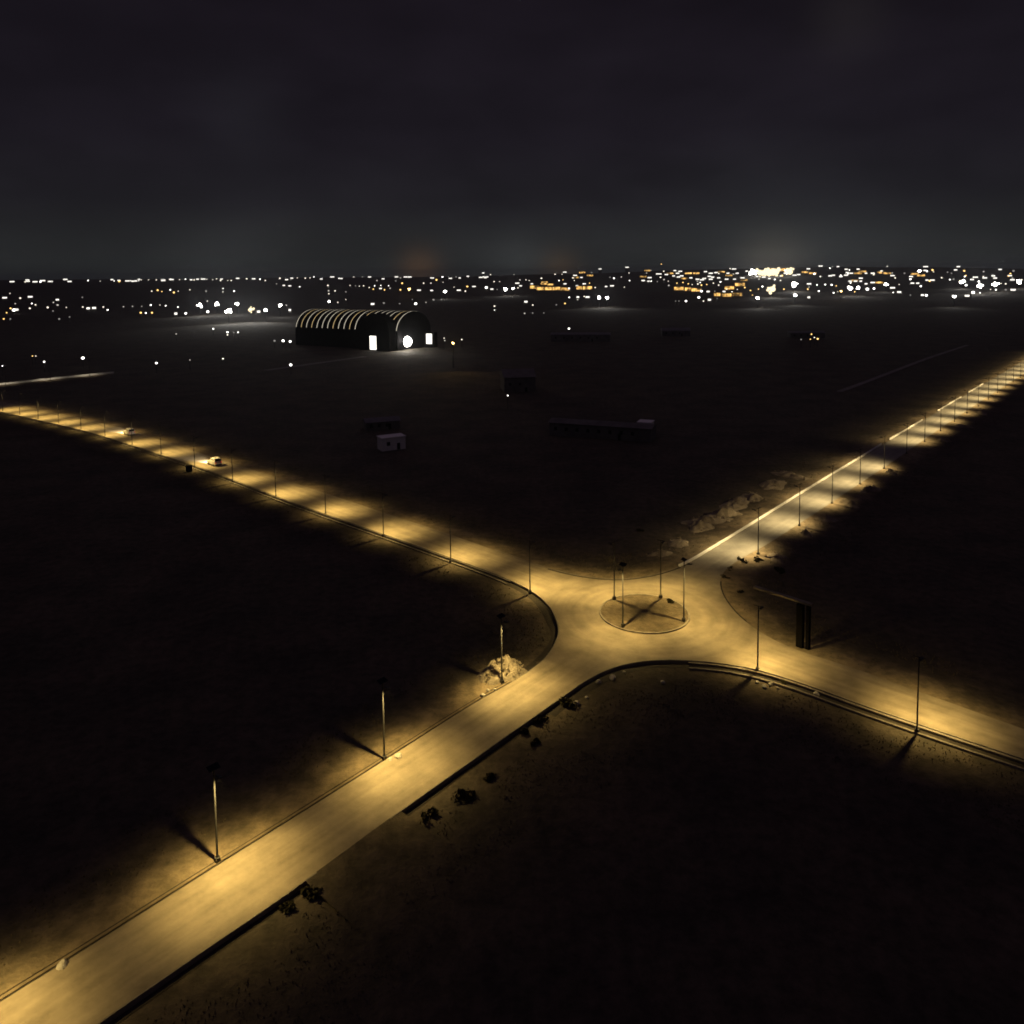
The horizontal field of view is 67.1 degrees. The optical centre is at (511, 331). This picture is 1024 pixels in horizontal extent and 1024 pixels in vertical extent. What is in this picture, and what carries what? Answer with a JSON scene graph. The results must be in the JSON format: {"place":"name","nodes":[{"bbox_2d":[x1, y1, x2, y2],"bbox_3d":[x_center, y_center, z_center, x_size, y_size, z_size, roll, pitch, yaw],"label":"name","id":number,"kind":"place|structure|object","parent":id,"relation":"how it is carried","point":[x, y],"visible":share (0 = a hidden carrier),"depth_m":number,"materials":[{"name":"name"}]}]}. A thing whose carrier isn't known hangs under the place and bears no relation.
{"place":"outdoors","nodes":[
{"label":"outdoors","id":0,"kind":"place"},
{"bbox_2d":[0,267,1023,1023],"bbox_3d":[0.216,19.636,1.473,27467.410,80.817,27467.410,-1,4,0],"label":"ground","id":1,"kind":"structure","parent":0,"point":[164,641],"depth_m":131.46,"materials":[{"name":"soil"}]},
{"bbox_2d":[185,465,192,471],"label":"roadside cabinet","id":2,"kind":"object","parent":1,"relation":"on","point":[188,468],"visible":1,"depth_m":239.21,"materials":[{"name":"metal"}]},
{"bbox_2d":[248,306,254,320],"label":"floodlight mast","id":3,"kind":"object","parent":1,"relation":"on","point":[251,309],"visible":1,"depth_m":1040.27,"materials":[{"name":"metal"}]},
{"bbox_2d":[278,900,295,914],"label":"shrub","id":4,"kind":"object","parent":1,"relation":"on","point":[286,907],"visible":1,"depth_m":73.31,"materials":[{"name":"green plant"}]},
{"bbox_2d":[300,885,322,899],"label":"shrub","id":5,"kind":"object","parent":1,"relation":"on","point":[309,892],"visible":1,"depth_m":74.83,"materials":[{"name":"green plant"}]},
{"bbox_2d":[295,309,430,350],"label":"vaulted hall","id":6,"kind":"structure","parent":1,"relation":"on","point":[377,330],"depth_m":640.51,"materials":[{"name":"metal"}]},
{"bbox_2d":[370,336,375,349],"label":"doorway","id":7,"kind":"structure","parent":6,"relation":"in","point":[372,338],"depth_m":619.65,"materials":[{"name":"white"}]},
{"bbox_2d":[362,416,400,430],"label":"house","id":8,"kind":"structure","parent":1,"relation":"on","point":[381,423],"depth_m":301.20,"materials":[{"name":"metal"}]},
{"bbox_2d":[306,811,466,945],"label":"field entrance","id":9,"kind":"object","parent":1,"relation":"on","point":[364,882],"visible":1,"depth_m":77.24,"materials":[{"name":"soil"}]},
{"bbox_2d":[376,433,405,450],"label":"hut","id":10,"kind":"object","parent":1,"relation":"on","point":[389,442],"visible":1,"depth_m":266.16,"materials":[{"name":"paint"}]},
{"bbox_2d":[404,336,411,346],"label":"floodlight mast","id":11,"kind":"object","parent":1,"relation":"on","point":[407,341],"visible":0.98,"depth_m":621.62,"materials":[{"name":"metal"}]},
{"bbox_2d":[420,806,438,821],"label":"shrub","id":12,"kind":"object","parent":1,"relation":"on","point":[433,810],"visible":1,"depth_m":85.65,"materials":[{"name":"green plant"}]},
{"bbox_2d":[424,332,437,347],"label":"gatehouse","id":13,"kind":"object","parent":1,"relation":"on","point":[430,339],"visible":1,"depth_m":639.56,"materials":[{"name":"grey"}]},
{"bbox_2d":[426,334,431,343],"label":"doorway","id":14,"kind":"structure","parent":13,"relation":"in","point":[428,336],"depth_m":639.17,"materials":[{"name":"white"}]},
{"bbox_2d":[451,788,475,802],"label":"shrub","id":15,"kind":"object","parent":1,"relation":"on","point":[467,797],"visible":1,"depth_m":88.74,"materials":[{"name":"green plant"}]},
{"bbox_2d":[483,772,496,781],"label":"shrub","id":16,"kind":"object","parent":1,"relation":"on","point":[491,776],"visible":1,"depth_m":92.02,"materials":[{"name":"green plant"}]},
{"bbox_2d":[0,412,1023,1023],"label":"kerb","id":17,"kind":"structure","parent":1,"relation":"on","point":[112,1016],"depth_m":107.09,"materials":[{"name":"concrete"}]},
{"bbox_2d":[0,413,1023,1023],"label":"drain floor","id":18,"kind":"structure","parent":1,"relation":"on","point":[584,689],"depth_m":100.01,"materials":[{"name":"concrete"}]},
{"bbox_2d":[231,448,235,482],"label":"street lamp","id":19,"kind":"object","parent":18,"relation":"on","point":[232,467],"visible":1,"depth_m":225.23,"materials":[{"name":"metal"}]},
{"bbox_2d":[0,681,510,999],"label":"road edge","id":20,"kind":"object","parent":18,"relation":"on","point":[188,880],"visible":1,"depth_m":78.61,"materials":[{"name":"concrete"}]},
{"bbox_2d":[382,493,387,536],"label":"street lamp","id":21,"kind":"object","parent":18,"relation":"on","point":[383,534],"visible":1,"depth_m":177.24,"materials":[{"name":"metal"}]},
{"bbox_2d":[447,514,454,563],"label":"street lamp","id":22,"kind":"object","parent":18,"relation":"on","point":[450,560],"visible":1,"depth_m":160.69,"materials":[{"name":"metal"}]},
{"bbox_2d":[528,540,534,593],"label":"street lamp","id":23,"kind":"object","parent":18,"relation":"on","point":[530,591],"visible":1,"depth_m":144.78,"materials":[{"name":"metal"}]},
{"bbox_2d":[609,674,615,680],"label":"stone","id":24,"kind":"object","parent":18,"relation":"on","point":[612,677],"visible":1,"depth_m":114.20,"materials":[{"name":"stone"}]},
{"bbox_2d":[913,655,923,731],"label":"street lamp","id":25,"kind":"object","parent":18,"relation":"on","point":[917,729],"visible":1,"depth_m":99.82,"materials":[{"name":"metal"}]},
{"bbox_2d":[0,350,1023,1023],"bbox_3d":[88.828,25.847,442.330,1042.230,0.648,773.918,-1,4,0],"label":"verge","id":26,"kind":"structure","parent":1,"relation":"on","point":[250,806],"depth_m":111.67,"materials":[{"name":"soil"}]},
{"bbox_2d":[0,372,113,384],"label":"boundary wall","id":27,"kind":"structure","parent":26,"relation":"on","point":[55,378],"depth_m":464.87,"materials":[{"name":"concrete"}]},
{"bbox_2d":[206,762,222,863],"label":"street lamp","id":28,"kind":"object","parent":26,"relation":"on","point":[210,769],"visible":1,"depth_m":78.39,"materials":[{"name":"metal"}]},
{"bbox_2d":[477,655,527,689],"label":"rubble heap","id":29,"kind":"object","parent":26,"relation":"on","point":[490,673],"visible":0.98,"depth_m":114.12,"materials":[{"name":"stone"}]},
{"bbox_2d":[497,613,508,683],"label":"street lamp","id":30,"kind":"object","parent":26,"relation":"on","point":[501,616],"visible":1,"depth_m":112.29,"materials":[{"name":"metal"}]},
{"bbox_2d":[646,548,672,556],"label":"earth mound","id":31,"kind":"object","parent":26,"relation":"on","point":[664,553],"visible":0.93,"depth_m":164.13,"materials":[{"name":"soil"}]},
{"bbox_2d":[667,536,688,547],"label":"earth mound","id":32,"kind":"object","parent":26,"relation":"on","point":[679,543],"visible":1,"depth_m":170.18,"materials":[{"name":"soil"}]},
{"bbox_2d":[687,520,714,533],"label":"earth mound","id":33,"kind":"object","parent":26,"relation":"on","point":[695,526],"visible":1,"depth_m":180.48,"materials":[{"name":"soil"}]},
{"bbox_2d":[681,515,732,524],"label":"earth mound","id":34,"kind":"object","parent":26,"relation":"on","point":[713,519],"visible":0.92,"depth_m":185.39,"materials":[{"name":"soil"}]},
{"bbox_2d":[708,508,742,517],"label":"earth mound","id":35,"kind":"object","parent":26,"relation":"on","point":[726,512],"visible":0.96,"depth_m":189.57,"materials":[{"name":"soil"}]},
{"bbox_2d":[719,495,749,510],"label":"earth mound","id":36,"kind":"object","parent":26,"relation":"on","point":[738,503],"visible":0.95,"depth_m":197.86,"materials":[{"name":"soil"}]},
{"bbox_2d":[737,556,747,563],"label":"shrub","id":37,"kind":"object","parent":26,"relation":"on","point":[742,560],"visible":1,"depth_m":158.95,"materials":[{"name":"green plant"}]},
{"bbox_2d":[742,491,765,501],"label":"earth mound","id":38,"kind":"object","parent":26,"relation":"on","point":[752,497],"visible":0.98,"depth_m":204.11,"materials":[{"name":"soil"}]},
{"bbox_2d":[752,507,760,554],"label":"street lamp","id":39,"kind":"object","parent":26,"relation":"on","point":[758,553],"visible":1,"depth_m":162.60,"materials":[{"name":"metal"}]},
{"bbox_2d":[753,556,762,562],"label":"shrub","id":40,"kind":"object","parent":26,"relation":"on","point":[756,560],"visible":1,"depth_m":159.79,"materials":[{"name":"green plant"}]},
{"bbox_2d":[758,479,786,489],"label":"earth mound","id":41,"kind":"object","parent":26,"relation":"on","point":[771,484],"visible":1,"depth_m":215.36,"materials":[{"name":"soil"}]},
{"bbox_2d":[768,552,787,563],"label":"earth mound","id":42,"kind":"object","parent":26,"relation":"on","point":[774,557],"visible":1,"depth_m":160.57,"materials":[{"name":"soil"}]},
{"bbox_2d":[678,443,881,566],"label":"roadside wall","id":43,"kind":"structure","parent":26,"relation":"on","point":[749,524],"depth_m":189.21,"materials":[{"name":"concrete"}]},
{"bbox_2d":[770,470,808,479],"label":"earth mound","id":44,"kind":"object","parent":26,"relation":"on","point":[787,474],"visible":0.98,"depth_m":225.75,"materials":[{"name":"soil"}]},
{"bbox_2d":[794,483,802,525],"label":"street lamp","id":45,"kind":"object","parent":26,"relation":"on","point":[799,524],"visible":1,"depth_m":180.45,"materials":[{"name":"metal"}]},
{"bbox_2d":[798,528,818,536],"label":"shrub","id":46,"kind":"object","parent":26,"relation":"on","point":[805,532],"visible":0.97,"depth_m":174.88,"materials":[{"name":"plant"}]},
{"bbox_2d":[814,514,841,521],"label":"earth mound","id":47,"kind":"object","parent":26,"relation":"on","point":[826,518],"visible":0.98,"depth_m":184.87,"materials":[{"name":"soil"}]},
{"bbox_2d":[827,465,833,503],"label":"street lamp","id":48,"kind":"object","parent":26,"relation":"on","point":[832,483],"visible":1,"depth_m":197.29,"materials":[{"name":"metal"}]},
{"bbox_2d":[839,498,858,507],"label":"earth mound","id":49,"kind":"object","parent":26,"relation":"on","point":[850,503],"visible":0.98,"depth_m":196.35,"materials":[{"name":"soil"}]},
{"bbox_2d":[855,449,860,483],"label":"street lamp","id":50,"kind":"object","parent":26,"relation":"on","point":[860,464],"visible":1,"depth_m":214.85,"materials":[{"name":"metal"}]},
{"bbox_2d":[859,485,880,492],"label":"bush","id":51,"kind":"object","parent":26,"relation":"on","point":[869,489],"visible":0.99,"depth_m":208.85,"materials":[{"name":"plant"}]},
{"bbox_2d":[880,436,884,468],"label":"street lamp","id":52,"kind":"object","parent":26,"relation":"on","point":[884,454],"visible":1,"depth_m":231.49,"materials":[{"name":"metal"}]},
{"bbox_2d":[885,468,898,475],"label":"earth mound","id":53,"kind":"object","parent":26,"relation":"on","point":[890,471],"visible":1,"depth_m":226.34,"materials":[{"name":"soil"}]},
{"bbox_2d":[889,419,922,439],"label":"roadside wall","id":54,"kind":"structure","parent":26,"relation":"on","point":[905,429],"depth_m":285.29,"materials":[{"name":"concrete"}]},
{"bbox_2d":[937,437,951,441],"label":"earth mound","id":55,"kind":"object","parent":26,"relation":"on","point":[944,439],"visible":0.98,"depth_m":269.70,"materials":[{"name":"soil"}]},
{"bbox_2d":[938,396,960,410],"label":"roadside wall","id":56,"kind":"structure","parent":26,"relation":"on","point":[949,403],"depth_m":339.91,"materials":[{"name":"concrete"}]},
{"bbox_2d":[956,424,972,427],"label":"earth mound","id":57,"kind":"object","parent":26,"relation":"on","point":[959,425],"visible":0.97,"depth_m":293.34,"materials":[{"name":"soil"}]},
{"bbox_2d":[977,409,986,414],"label":"earth mound","id":58,"kind":"object","parent":26,"relation":"on","point":[981,412],"visible":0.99,"depth_m":318.71,"materials":[{"name":"soil"}]},
{"bbox_2d":[499,368,535,392],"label":"house","id":59,"kind":"structure","parent":1,"relation":"on","point":[517,380],"depth_m":393.46,"materials":[{"name":"paint"}]},
{"bbox_2d":[519,726,529,734],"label":"shrub","id":60,"kind":"object","parent":1,"relation":"on","point":[524,730],"visible":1,"depth_m":100.98,"materials":[{"name":"green plant"}]},
{"bbox_2d":[529,285,539,288],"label":"lit building","id":61,"kind":"structure","parent":1,"relation":"on","point":[532,286],"depth_m":2268.95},
{"bbox_2d":[530,738,540,746],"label":"shrub","id":62,"kind":"object","parent":1,"relation":"on","point":[534,742],"visible":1,"depth_m":98.84,"materials":[{"name":"green plant"}]},
{"bbox_2d":[536,286,543,289],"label":"lit building","id":63,"kind":"structure","parent":1,"relation":"on","point":[539,287],"depth_m":2161.72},
{"bbox_2d":[532,714,548,723],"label":"shrub","id":64,"kind":"object","parent":1,"relation":"on","point":[539,719],"visible":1,"depth_m":103.51,"materials":[{"name":"green plant"}]},
{"bbox_2d":[544,286,551,289],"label":"lit building","id":65,"kind":"structure","parent":1,"relation":"on","point":[547,287],"depth_m":2148.90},
{"bbox_2d":[552,286,561,289],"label":"lit building","id":66,"kind":"structure","parent":1,"relation":"on","point":[555,287],"depth_m":2135.33,"materials":[{"name":"yellow"}]},
{"bbox_2d":[560,287,570,290],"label":"lit building","id":67,"kind":"structure","parent":1,"relation":"on","point":[564,289],"depth_m":2086.79,"materials":[{"name":"yellow"}]},
{"bbox_2d":[558,696,577,707],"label":"shrub","id":68,"kind":"object","parent":1,"relation":"on","point":[565,701],"visible":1,"depth_m":107.20,"materials":[{"name":"green plant"}]},
{"bbox_2d":[550,332,610,341],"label":"warehouse","id":69,"kind":"structure","parent":1,"relation":"on","point":[580,336],"depth_m":680.00,"materials":[{"name":"metal"}]},
{"bbox_2d":[582,286,592,289],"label":"lit building","id":70,"kind":"structure","parent":1,"relation":"on","point":[586,287],"depth_m":2152.74,"materials":[{"name":"yellow"}]},
{"bbox_2d":[548,417,656,441],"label":"house","id":71,"kind":"structure","parent":1,"relation":"on","point":[616,430],"depth_m":280.30,"materials":[{"name":"paint"}]},
{"bbox_2d":[637,419,654,423],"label":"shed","id":72,"kind":"structure","parent":71,"relation":"on","point":[645,421],"depth_m":281.54,"materials":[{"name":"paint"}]},
{"bbox_2d":[661,328,690,335],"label":"shed","id":73,"kind":"structure","parent":1,"relation":"on","point":[675,331],"depth_m":726.70,"materials":[{"name":"metal"}]},
{"bbox_2d":[673,286,683,289],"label":"lit building","id":74,"kind":"structure","parent":1,"relation":"on","point":[678,287],"depth_m":1950.30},
{"bbox_2d":[674,287,683,289],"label":"window","id":75,"kind":"structure","parent":74,"relation":"in","point":[675,288],"depth_m":1950.11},
{"bbox_2d":[684,287,695,290],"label":"lit building","id":76,"kind":"structure","parent":1,"relation":"on","point":[687,288],"depth_m":1911.29,"materials":[{"name":"yellow"}]},
{"bbox_2d":[691,288,701,291],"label":"lit building","id":77,"kind":"structure","parent":1,"relation":"on","point":[696,289],"depth_m":1871.43,"materials":[{"name":"yellow"}]},
{"bbox_2d":[713,292,724,296],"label":"lit building","id":78,"kind":"structure","parent":1,"relation":"on","point":[716,294],"depth_m":1628.75,"materials":[{"name":"yellow"}]},
{"bbox_2d":[720,293,731,296],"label":"lit building","id":79,"kind":"structure","parent":1,"relation":"on","point":[725,294],"depth_m":1588.85,"materials":[{"name":"yellow"}]},
{"bbox_2d":[724,286,735,289],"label":"lit building","id":80,"kind":"structure","parent":1,"relation":"on","point":[730,287],"depth_m":1943.53,"materials":[{"name":"yellow"}]},
{"bbox_2d":[732,292,743,296],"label":"lit building","id":81,"kind":"structure","parent":1,"relation":"on","point":[737,294],"depth_m":1606.20,"materials":[{"name":"yellow"}]},
{"bbox_2d":[734,282,744,285],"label":"lit building","id":82,"kind":"structure","parent":1,"relation":"on","point":[739,283],"depth_m":2119.94,"materials":[{"name":"yellow"}]},
{"bbox_2d":[754,268,762,276],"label":"floodlight mast","id":83,"kind":"object","parent":1,"relation":"on","point":[758,271],"visible":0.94,"depth_m":2749.05,"materials":[{"name":"metal"}]},
{"bbox_2d":[762,267,769,275],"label":"floodlight mast","id":84,"kind":"object","parent":1,"relation":"on","point":[764,273],"visible":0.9,"depth_m":2728.55,"materials":[{"name":"metal"}]},
{"bbox_2d":[766,285,774,296],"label":"floodlight mast","id":85,"kind":"object","parent":1,"relation":"on","point":[772,289],"visible":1,"depth_m":1572.04,"materials":[{"name":"metal"}]},
{"bbox_2d":[766,268,776,276],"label":"floodlight mast","id":86,"kind":"object","parent":1,"relation":"on","point":[770,272],"visible":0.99,"depth_m":2711.20,"materials":[{"name":"metal"}]},
{"bbox_2d":[774,267,780,275],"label":"floodlight mast","id":87,"kind":"object","parent":1,"relation":"on","point":[778,269],"visible":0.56,"depth_m":2761.52,"materials":[{"name":"metal"}]},
{"bbox_2d":[753,585,812,649],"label":"sign gantry","id":88,"kind":"object","parent":1,"relation":"on","point":[800,611],"visible":1,"depth_m":122.00,"materials":[{"name":"metal"}]},
{"bbox_2d":[784,267,793,274],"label":"floodlight mast","id":89,"kind":"object","parent":1,"relation":"on","point":[789,271],"visible":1,"depth_m":2725.60,"materials":[{"name":"metal"}]},
{"bbox_2d":[787,331,824,337],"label":"house","id":90,"kind":"structure","parent":1,"relation":"on","point":[804,334],"depth_m":690.23,"materials":[{"name":"metal"}]},
{"bbox_2d":[916,274,925,276],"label":"lit building","id":91,"kind":"structure","parent":1,"relation":"on","point":[920,275],"depth_m":2523.73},
{"bbox_2d":[0,361,1023,1023],"bbox_3d":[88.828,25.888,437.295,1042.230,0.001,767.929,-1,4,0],"label":"road","id":92,"kind":"structure","parent":0,"point":[104,977],"depth_m":107.69,"materials":[{"name":"asphalt"}]},
{"bbox_2d":[56,959,67,969],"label":"stone","id":93,"kind":"object","parent":92,"relation":"on","point":[62,964],"visible":1,"depth_m":66.89,"materials":[{"name":"stone"}]},
{"bbox_2d":[123,428,134,435],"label":"car","id":94,"kind":"object","parent":92,"relation":"on","point":[127,431],"visible":0.92,"depth_m":292.76,"materials":[{"name":"white paint"}]},
{"bbox_2d":[207,457,221,466],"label":"car","id":95,"kind":"object","parent":92,"relation":"on","point":[213,461],"visible":1,"depth_m":243.60,"materials":[{"name":"white paint"}]},
{"bbox_2d":[273,460,279,496],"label":"street lamp","id":96,"kind":"object","parent":92,"relation":"on","point":[275,479],"visible":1,"depth_m":209.74,"materials":[{"name":"metal"}]},
{"bbox_2d":[324,475,329,513],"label":"street lamp","id":97,"kind":"object","parent":92,"relation":"on","point":[325,495],"visible":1,"depth_m":193.87,"materials":[{"name":"metal"}]},
{"bbox_2d":[377,677,390,760],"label":"street lamp","id":98,"kind":"object","parent":92,"relation":"on","point":[382,680],"visible":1,"depth_m":94.72,"materials":[{"name":"metal"}]},
{"bbox_2d":[394,753,401,758],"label":"stone","id":99,"kind":"object","parent":92,"relation":"on","point":[397,755],"visible":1,"depth_m":95.39,"materials":[{"name":"stone"}]},
{"bbox_2d":[599,594,689,633],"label":"traffic island","id":100,"kind":"structure","parent":92,"relation":"on","point":[648,614],"depth_m":134.09,"materials":[{"name":"brown"}]},
{"bbox_2d":[608,541,615,599],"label":"street lamp","id":101,"kind":"object","parent":100,"relation":"on","point":[614,597],"visible":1,"depth_m":140.12,"materials":[{"name":"metal"}]},
{"bbox_2d":[617,562,626,627],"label":"street lamp","id":102,"kind":"object","parent":100,"relation":"on","point":[622,564],"visible":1,"depth_m":129.15,"materials":[{"name":"metal"}]},
{"bbox_2d":[659,540,664,598],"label":"street lamp","id":103,"kind":"object","parent":100,"relation":"on","point":[660,595],"visible":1,"depth_m":140.52,"materials":[{"name":"metal"}]},
{"bbox_2d":[681,557,692,621],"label":"street lamp","id":104,"kind":"object","parent":100,"relation":"on","point":[683,617],"visible":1,"depth_m":131.02,"materials":[{"name":"metal"}]},
{"bbox_2d":[755,605,763,669],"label":"street lamp","id":105,"kind":"object","parent":92,"relation":"on","point":[757,667],"visible":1,"depth_m":115.52,"materials":[{"name":"metal"}]},
{"bbox_2d":[0,0,1023,279],"label":"sky","id":106,"kind":"structure","parent":0,"point":[140,139],"materials":[{"name":"black"}]},
{"bbox_2d":[266,345,967,391],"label":"path","id":107,"kind":"structure","parent":0,"point":[874,378],"depth_m":499.45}
]}

